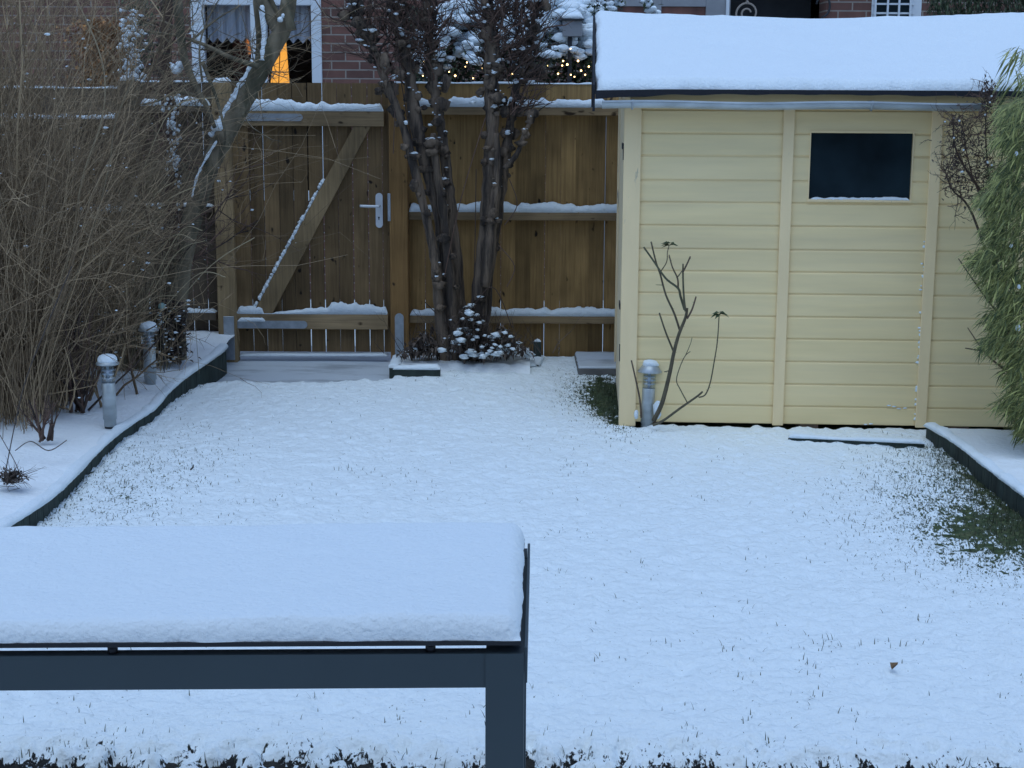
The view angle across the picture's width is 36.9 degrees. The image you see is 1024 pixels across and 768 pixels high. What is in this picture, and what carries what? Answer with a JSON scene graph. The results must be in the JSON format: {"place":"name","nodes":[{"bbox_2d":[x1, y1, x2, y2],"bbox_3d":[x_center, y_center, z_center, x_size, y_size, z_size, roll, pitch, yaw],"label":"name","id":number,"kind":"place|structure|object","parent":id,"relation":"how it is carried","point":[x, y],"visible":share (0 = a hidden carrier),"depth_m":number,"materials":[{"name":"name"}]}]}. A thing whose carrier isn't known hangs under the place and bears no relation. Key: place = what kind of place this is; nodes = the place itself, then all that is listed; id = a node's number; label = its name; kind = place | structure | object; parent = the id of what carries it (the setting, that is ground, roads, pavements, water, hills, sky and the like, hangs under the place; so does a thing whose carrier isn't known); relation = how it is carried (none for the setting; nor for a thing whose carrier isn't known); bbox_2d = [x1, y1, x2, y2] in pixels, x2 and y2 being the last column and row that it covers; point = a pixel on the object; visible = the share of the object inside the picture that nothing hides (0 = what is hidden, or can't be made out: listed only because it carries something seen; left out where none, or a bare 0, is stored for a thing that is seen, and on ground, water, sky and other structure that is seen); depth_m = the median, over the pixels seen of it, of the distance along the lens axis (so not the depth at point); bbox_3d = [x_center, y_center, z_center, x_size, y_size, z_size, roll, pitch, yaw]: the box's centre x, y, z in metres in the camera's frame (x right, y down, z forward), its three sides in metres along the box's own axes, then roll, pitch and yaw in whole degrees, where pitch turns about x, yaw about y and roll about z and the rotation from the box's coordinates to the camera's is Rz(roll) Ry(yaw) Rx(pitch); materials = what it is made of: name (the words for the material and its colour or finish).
{"place":"outdoors","nodes":[
{"label":"outdoors","id":0,"kind":"place"},
{"bbox_2d":[217,346,390,382],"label":"path","id":1,"kind":"structure","parent":0,"point":[298,369],"depth_m":9.97,"materials":[{"name":"white snow"}]},
{"bbox_2d":[211,77,239,361],"bbox_3d":[-1.878,-1.048,10.076,0.120,1.892,0.128,0,11,0],"label":"fence post","id":2,"kind":"object","parent":1,"relation":"on","point":[227,319],"visible":0.62,"depth_m":10.06,"materials":[{"name":"brown wood"}]},
{"bbox_2d":[232,83,390,351],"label":"garden gate","id":3,"kind":"structure","parent":2,"relation":"attached to","point":[279,312],"depth_m":10.10,"materials":[{"name":"brown wood"}]},
{"bbox_2d":[239,352,387,356],"bbox_3d":[-1.325,-0.202,10.284,0.984,0.026,0.106,0,11,0],"label":"gate threshold","id":4,"kind":"object","parent":1,"relation":"on","point":[313,354],"visible":0.99,"depth_m":10.24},
{"bbox_2d":[388,81,409,358],"bbox_3d":[-0.744,-1.031,10.078,0.132,1.872,0.128,0,11,0],"label":"fence post","id":5,"kind":"object","parent":1,"relation":"on","point":[398,203],"visible":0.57,"depth_m":10.04,"materials":[{"name":"brown wood"}]},
{"bbox_2d":[408,81,618,356],"bbox_3d":[0.284,-1.067,10.111,1.928,1.810,0.109,0,11,0],"label":"wooden fence","id":6,"kind":"object","parent":5,"relation":"attached to","point":[581,137],"visible":0.47,"depth_m":10.12,"materials":[{"name":"brown wood"}]},
{"bbox_2d":[194,299,603,354],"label":"ground","id":7,"kind":"structure","parent":0,"point":[425,325],"depth_m":12.26,"materials":[{"name":"white snow"}]},
{"bbox_2d":[0,86,124,323],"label":"wooden fence","id":8,"kind":"object","parent":7,"relation":"on","point":[75,88],"visible":0.1,"depth_m":10.01,"materials":[{"name":"brown wood"}]},
{"bbox_2d":[4,1,209,186],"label":"copper hedge","id":9,"kind":"object","parent":7,"relation":"on","point":[103,47],"visible":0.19,"depth_m":10.64,"materials":[{"name":"brown plant"}]},
{"bbox_2d":[108,0,172,127],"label":"snowy bush","id":10,"kind":"object","parent":7,"relation":"on","point":[131,38],"visible":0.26,"depth_m":10.42,"materials":[{"name":"white plant"}]},
{"bbox_2d":[139,80,218,330],"bbox_3d":[-2.171,-1.079,10.111,0.484,1.809,0.107,0,11,0],"label":"wooden fence","id":11,"kind":"object","parent":7,"relation":"on","point":[206,319],"visible":0.23,"depth_m":10.13,"materials":[{"name":"brown wood"}]},
{"bbox_2d":[3,0,358,239],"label":"bare shrub","id":12,"kind":"object","parent":7,"relation":"on","point":[130,47],"visible":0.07,"depth_m":10.55,"materials":[{"name":"brown plant"}]},
{"bbox_2d":[394,0,663,203],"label":"evergreen shrub","id":13,"kind":"object","parent":7,"relation":"on","point":[587,9],"visible":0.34,"depth_m":11.09,"materials":[{"name":"green plant"}]},
{"bbox_2d":[418,48,589,78],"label":"string lights","id":14,"kind":"object","parent":13,"relation":"attached to","point":[531,77],"visible":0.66,"depth_m":11.06,"materials":[{"name":"yellow warm glowing light bulbs"}]},
{"bbox_2d":[561,12,583,82],"bbox_3d":[0.425,-1.460,11.234,0.162,2.454,0.160,0,11,0],"label":"bird box","id":15,"kind":"object","parent":7,"relation":"on","point":[574,29],"visible":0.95,"depth_m":10.97,"materials":[{"name":"wood"}]},
{"bbox_2d":[816,0,830,18],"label":"iron scroll","id":16,"kind":"object","parent":7,"relation":"on","point":[828,11],"visible":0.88,"depth_m":13.58,"materials":[{"name":"metal"}]},
{"bbox_2d":[922,0,1023,15],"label":"conifer hedge","id":17,"kind":"object","parent":7,"relation":"on","point":[970,8],"visible":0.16,"depth_m":12.14,"materials":[{"name":"green plant"}]},
{"bbox_2d":[949,428,1023,483],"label":"flower bed","id":18,"kind":"object","parent":7,"relation":"on","point":[996,447],"visible":0.62,"depth_m":7.45,"materials":[{"name":"white snow"}]},
{"bbox_2d":[921,71,1022,429],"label":"dead shrub","id":19,"kind":"object","parent":18,"relation":"on","point":[989,101],"visible":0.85,"depth_m":7.51,"materials":[{"name":"brown plant"}]},
{"bbox_2d":[955,47,1023,449],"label":"bamboo","id":20,"kind":"object","parent":18,"relation":"on","point":[994,346],"visible":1,"depth_m":7.16,"materials":[{"name":"green plant"}]},
{"bbox_2d":[9,759,860,767],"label":"soil","id":21,"kind":"structure","parent":0,"point":[269,764],"depth_m":4.11,"materials":[{"name":"black soil"}]},
{"bbox_2d":[0,355,1023,767],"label":"lawn","id":22,"kind":"structure","parent":0,"point":[748,535],"depth_m":5.55,"materials":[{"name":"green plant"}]},
{"bbox_2d":[0,343,228,526],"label":"garden edging","id":23,"kind":"object","parent":22,"relation":"on","point":[36,510],"visible":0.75,"depth_m":7.65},
{"bbox_2d":[0,330,234,517],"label":"flower bed","id":24,"kind":"object","parent":22,"relation":"on","point":[80,433],"visible":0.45,"depth_m":7.60,"materials":[{"name":"white snow"}]},
{"bbox_2d":[1,294,68,413],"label":"clipped shrub","id":25,"kind":"object","parent":24,"relation":"on","point":[23,344],"visible":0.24,"depth_m":7.85,"materials":[{"name":"brown plant"}]},
{"bbox_2d":[11,380,59,442],"bbox_3d":[-2.255,0.117,7.332,0.250,0.325,0.178,0,11,0],"label":"clipped shrub","id":26,"kind":"object","parent":24,"relation":"on","point":[40,431],"visible":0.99,"depth_m":7.34,"materials":[{"name":"brown plant"}]},
{"bbox_2d":[0,266,71,491],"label":"dry tuft","id":27,"kind":"object","parent":24,"relation":"on","point":[10,477],"visible":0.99,"depth_m":6.45,"materials":[{"name":"brown plant"}]},
{"bbox_2d":[18,0,105,399],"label":"cane","id":28,"kind":"object","parent":24,"relation":"on","point":[94,140],"visible":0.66,"depth_m":7.60,"materials":[{"name":"brown plant"}]},
{"bbox_2d":[7,77,145,348],"bbox_3d":[-2.613,-0.952,9.179,0.919,1.740,0.469,-4,11,-20],"label":"bare shrub","id":29,"kind":"object","parent":24,"relation":"on","point":[114,199],"visible":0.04,"depth_m":9.15,"materials":[{"name":"brown plant"}]},
{"bbox_2d":[31,77,134,388],"bbox_3d":[-2.158,-0.742,7.699,0.598,1.570,0.007,0,11,0],"label":"cane","id":30,"kind":"object","parent":24,"relation":"on","point":[97,211],"visible":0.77,"depth_m":7.66,"materials":[{"name":"brown plant"}]},
{"bbox_2d":[6,258,168,413],"bbox_3d":[-2.236,-0.264,8.075,0.885,0.796,0.693,-2,11,-10],"label":"clipped shrub","id":31,"kind":"object","parent":24,"relation":"on","point":[80,405],"visible":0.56,"depth_m":8.00,"materials":[{"name":"brown plant"}]},
{"bbox_2d":[0,132,191,409],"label":"bent shrub","id":32,"kind":"object","parent":24,"relation":"on","point":[74,354],"visible":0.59,"depth_m":7.88,"materials":[{"name":"brown plant"}]},
{"bbox_2d":[0,0,206,373],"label":"bare shrub","id":33,"kind":"object","parent":24,"relation":"on","point":[32,117],"visible":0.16,"depth_m":8.34,"materials":[{"name":"brown plant"}]},
{"bbox_2d":[96,354,118,428],"bbox_3d":[-2.037,0.035,7.757,0.116,0.380,0.116,0,11,0],"label":"garden lamp","id":34,"kind":"object","parent":24,"relation":"on","point":[108,387],"visible":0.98,"depth_m":7.74,"materials":[{"name":"metal"}]},
{"bbox_2d":[0,0,228,400],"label":"bare shrub","id":35,"kind":"object","parent":24,"relation":"on","point":[123,131],"visible":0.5,"depth_m":7.73,"materials":[{"name":"brown plant"}]},
{"bbox_2d":[4,169,233,406],"bbox_3d":[-3.048,-0.514,8.376,2.932,1.438,1.837,0,11,0],"label":"bare shrub","id":36,"kind":"object","parent":24,"relation":"on","point":[125,335],"visible":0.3,"depth_m":8.49,"materials":[{"name":"brown plant"}]},
{"bbox_2d":[138,321,158,384],"bbox_3d":[-2.065,-0.169,8.748,0.116,0.380,0.116,0,11,0],"label":"garden lamp","id":37,"kind":"object","parent":24,"relation":"on","point":[144,326],"visible":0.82,"depth_m":8.72,"materials":[{"name":"metal"}]},
{"bbox_2d":[0,8,300,351],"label":"bare shrub","id":38,"kind":"object","parent":24,"relation":"on","point":[210,223],"visible":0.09,"depth_m":9.33,"materials":[{"name":"brown plant"}]},
{"bbox_2d":[55,97,254,371],"bbox_3d":[-2.138,-0.853,8.940,1.159,1.616,0.788,-3,11,-18],"label":"shrub","id":39,"kind":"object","parent":24,"relation":"on","point":[134,350],"depth_m":8.97,"materials":[{"name":"brown plant"}]},
{"bbox_2d":[158,303,164,371],"bbox_3d":[-2.047,-0.264,9.011,0.044,0.430,0.044,0,11,0],"label":"glass ball","id":40,"kind":"object","parent":24,"relation":"on","point":[162,306],"visible":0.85,"depth_m":8.99,"materials":[{"name":"glass"}]},
{"bbox_2d":[149,298,201,364],"bbox_3d":[-2.046,-0.309,9.157,0.414,0.434,0.276,0,11,0],"label":"ivy clump","id":41,"kind":"object","parent":24,"relation":"on","point":[176,348],"visible":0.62,"depth_m":9.11,"materials":[{"name":"green plant"}]},
{"bbox_2d":[110,0,244,343],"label":"upright tree","id":42,"kind":"object","parent":24,"relation":"on","point":[168,102],"visible":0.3,"depth_m":9.28,"materials":[{"name":"plant"}]},
{"bbox_2d":[0,0,381,409],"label":"dry plant","id":43,"kind":"object","parent":24,"relation":"on","point":[82,168],"visible":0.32,"depth_m":8.20,"materials":[{"name":"brown plant"}]},
{"bbox_2d":[0,0,451,438],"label":"dry plant","id":44,"kind":"object","parent":24,"relation":"on","point":[21,303],"visible":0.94,"depth_m":7.65,"materials":[{"name":"brown plant"}]},
{"bbox_2d":[106,0,346,360],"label":"leaning tree","id":45,"kind":"object","parent":24,"relation":"on","point":[264,6],"visible":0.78,"depth_m":9.04,"materials":[{"name":"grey plant"}]},
{"bbox_2d":[119,75,148,320],"bbox_3d":[-2.477,-1.058,10.088,0.122,1.903,0.114,0,11,0],"label":"fence post","id":46,"kind":"object","parent":22,"relation":"on","point":[122,91],"visible":0.09,"depth_m":9.94,"materials":[{"name":"brown wood"}]},
{"bbox_2d":[400,347,529,373],"bbox_3d":[-0.296,-0.129,9.919,0.820,0.131,0.740,0,11,0],"label":"flower bed","id":47,"kind":"object","parent":22,"relation":"on","point":[518,364],"visible":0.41,"depth_m":9.68,"materials":[{"name":"white snow"}]},
{"bbox_2d":[299,0,583,361],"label":"coppiced tree","id":48,"kind":"object","parent":47,"relation":"on","point":[445,251],"visible":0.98,"depth_m":9.55,"materials":[{"name":"brown plant"}]},
{"bbox_2d":[375,301,582,363],"bbox_3d":[-0.205,-0.337,9.722,1.326,0.460,0.417,0,11,0],"label":"shrub","id":49,"kind":"object","parent":47,"relation":"on","point":[498,344],"visible":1,"depth_m":9.65,"materials":[{"name":"green plant"}]},
{"bbox_2d":[387,338,543,378],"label":"kerb stones","id":50,"kind":"object","parent":22,"relation":"on","point":[395,367],"visible":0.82,"depth_m":9.50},
{"bbox_2d":[574,351,615,375],"bbox_3d":[0.575,-0.123,9.953,0.320,0.088,0.575,0,11,0],"label":"door step","id":51,"kind":"object","parent":22,"relation":"on","point":[596,363],"depth_m":9.78,"materials":[{"name":"stone"}]},
{"bbox_2d":[638,359,661,427],"bbox_3d":[0.723,0.060,8.138,0.130,0.387,0.130,2,11,0],"label":"garden lamp","id":52,"kind":"object","parent":22,"relation":"on","point":[649,367],"visible":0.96,"depth_m":8.11,"materials":[{"name":"metal"}]},
{"bbox_2d":[631,241,727,425],"bbox_3d":[0.857,-0.252,7.907,0.494,0.955,0.179,7,12,30],"label":"rose bush","id":53,"kind":"object","parent":22,"relation":"on","point":[657,407],"visible":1,"depth_m":7.92,"materials":[{"name":"brown plant"}]},
{"bbox_2d":[591,10,1023,428],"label":"garden shed","id":54,"kind":"structure","parent":22,"relation":"on","point":[779,184],"depth_m":7.97,"materials":[{"name":"beige paint"}]},
{"bbox_2d":[616,108,623,407],"bbox_3d":[0.609,-0.742,8.602,0.026,1.630,0.860,1,11,3],"label":"door","id":55,"kind":"structure","parent":54,"relation":"in","point":[622,109],"depth_m":8.58,"materials":[{"name":"beige paint"}]},
{"bbox_2d":[807,131,914,202],"bbox_3d":[1.781,-1.118,7.867,0.576,0.401,0.032,1,11,3],"label":"window","id":56,"kind":"structure","parent":54,"relation":"in","point":[843,167],"depth_m":7.88,"materials":[{"name":"black glass"}]},
{"bbox_2d":[788,433,924,447],"bbox_3d":[1.734,0.337,7.760,0.671,0.154,0.055,2,11,11],"label":"garden edging","id":57,"kind":"object","parent":22,"relation":"on","point":[895,442],"visible":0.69,"depth_m":7.73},
{"bbox_2d":[890,662,897,668],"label":"dry leaf","id":58,"kind":"object","parent":22,"relation":"on","point":[893,664],"visible":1,"depth_m":4.67,"materials":[{"name":"brown plant"}]},
{"bbox_2d":[923,422,1023,518],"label":"garden edging","id":59,"kind":"object","parent":22,"relation":"on","point":[993,477],"visible":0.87,"depth_m":7.08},
{"bbox_2d":[0,0,1023,299],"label":"brick house","id":60,"kind":"structure","parent":0,"point":[342,68],"depth_m":13.70,"materials":[{"name":"red brick"}]},
{"bbox_2d":[190,0,323,200],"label":"window","id":61,"kind":"structure","parent":60,"relation":"in","point":[229,19],"depth_m":13.77,"materials":[{"name":"white"}]},
{"bbox_2d":[271,43,288,82],"bbox_3d":[-2.157,-2.235,14.343,0.170,1.870,0.189,0,11,0],"label":"paper lamp","id":62,"kind":"object","parent":60,"relation":"in","point":[282,56],"visible":0.15,"depth_m":14.15,"materials":[{"name":"orange paper"}]},
{"bbox_2d":[603,0,730,299],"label":"door","id":63,"kind":"structure","parent":60,"relation":"in","point":[693,7],"depth_m":13.67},
{"bbox_2d":[871,0,921,16],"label":"window","id":64,"kind":"structure","parent":60,"relation":"in","point":[879,7],"depth_m":13.61,"materials":[{"name":"white glass"}]},
{"bbox_2d":[735,0,756,16],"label":"iron scroll","id":65,"kind":"object","parent":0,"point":[740,5],"visible":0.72,"depth_m":13.59,"materials":[{"name":"grey metal"}]},
{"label":"terrace","id":66,"kind":"structure","parent":0,"visible":0},
{"bbox_2d":[0,522,529,767],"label":"garden table","id":67,"kind":"object","parent":66,"relation":"on","point":[430,587],"visible":1,"depth_m":2.86,"materials":[{"name":"metal"}]}
]}

